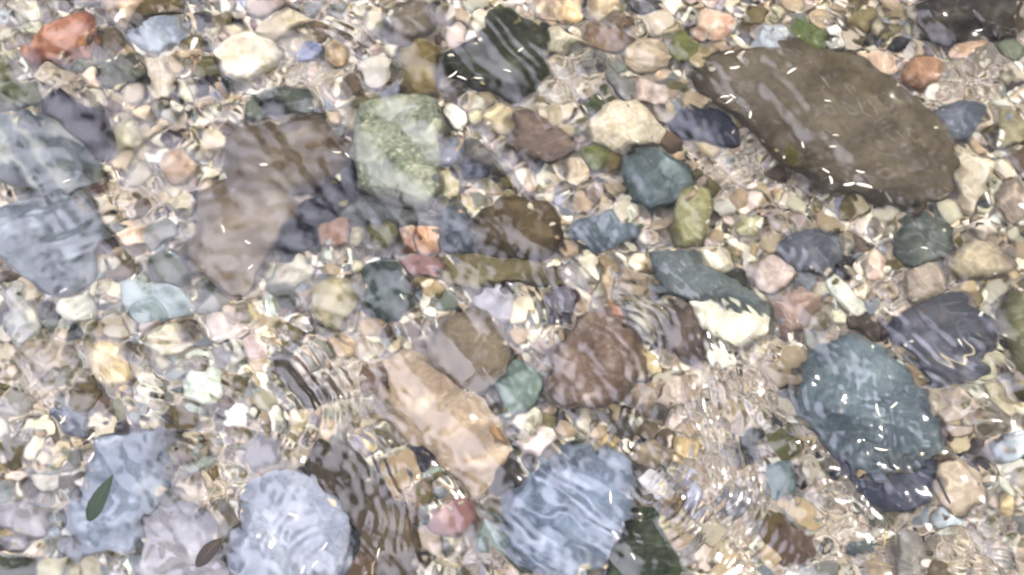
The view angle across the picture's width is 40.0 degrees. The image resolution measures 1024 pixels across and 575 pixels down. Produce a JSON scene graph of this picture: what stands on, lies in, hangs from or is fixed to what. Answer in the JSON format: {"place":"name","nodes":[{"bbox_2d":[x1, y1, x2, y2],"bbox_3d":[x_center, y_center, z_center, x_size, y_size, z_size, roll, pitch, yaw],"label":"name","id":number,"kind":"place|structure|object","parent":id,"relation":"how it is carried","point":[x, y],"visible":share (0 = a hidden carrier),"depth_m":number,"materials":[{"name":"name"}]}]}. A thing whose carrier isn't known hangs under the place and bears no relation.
{"place":"outdoors","nodes":[
{"label":"outdoors","id":0,"kind":"place"},
{"bbox_2d":[0,0,1023,574],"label":"water","id":1,"kind":"structure","parent":0,"point":[658,286],"depth_m":2.13,"materials":[{"name":"clear liquid"}]},
{"bbox_2d":[86,475,112,520],"bbox_3d":[-0.587,0.299,2.009,0.024,0.010,0.072,23,72,8],"label":"leaf","id":2,"kind":"object","parent":1,"relation":"on","point":[97,502],"visible":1,"depth_m":2.00,"materials":[{"name":"green plant"}]},
{"bbox_2d":[195,538,221,566],"bbox_3d":[-0.427,0.373,1.980,0.022,0.010,0.051,36,74,12],"label":"leaf","id":3,"kind":"object","parent":1,"relation":"on","point":[207,553],"visible":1,"depth_m":1.98,"materials":[{"name":"brown plant"}]},
{"bbox_2d":[843,182,854,185],"bbox_3d":[0.523,-0.160,2.183,0.019,0.003,0.006,-9,70,-3],"label":"sliver","id":4,"kind":"object","parent":1,"relation":"on","point":[849,184],"visible":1,"depth_m":2.18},
{"bbox_2d":[857,183,872,187],"bbox_3d":[0.546,-0.158,2.180,0.026,0.003,0.006,14,71,5],"label":"sliver","id":5,"kind":"object","parent":1,"relation":"on","point":[864,185],"visible":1,"depth_m":2.18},
{"bbox_2d":[875,403,880,416],"bbox_3d":[0.535,0.180,2.060,0.005,0.002,0.022,-9,70,-3],"label":"sliver","id":6,"kind":"object","parent":1,"relation":"on","point":[877,410],"visible":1,"depth_m":2.06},
{"bbox_2d":[937,477,950,503],"bbox_3d":[0.619,0.291,2.016,0.006,0.006,0.039,-17,71,-6],"label":"twig","id":7,"kind":"object","parent":1,"relation":"on","point":[942,487],"visible":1,"depth_m":2.02,"materials":[{"name":"grey wood"}]},
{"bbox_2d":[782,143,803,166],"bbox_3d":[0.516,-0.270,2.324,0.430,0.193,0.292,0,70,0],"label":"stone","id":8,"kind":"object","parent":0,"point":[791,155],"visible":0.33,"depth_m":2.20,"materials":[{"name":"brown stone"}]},
{"bbox_3d":[0.556,0.362,2.174,0.029,0.013,0.027,14,70,-13],"label":"pebble","id":9,"kind":"object","parent":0,"visible":0},
{"bbox_2d":[883,531,885,548],"bbox_3d":[0.541,0.362,2.073,0.010,0.172,0.077,28,72,10],"label":"twig","id":10,"kind":"object","parent":9,"relation":"on","point":[884,532],"visible":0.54,"depth_m":1.99,"materials":[{"name":"wood"}]}
]}

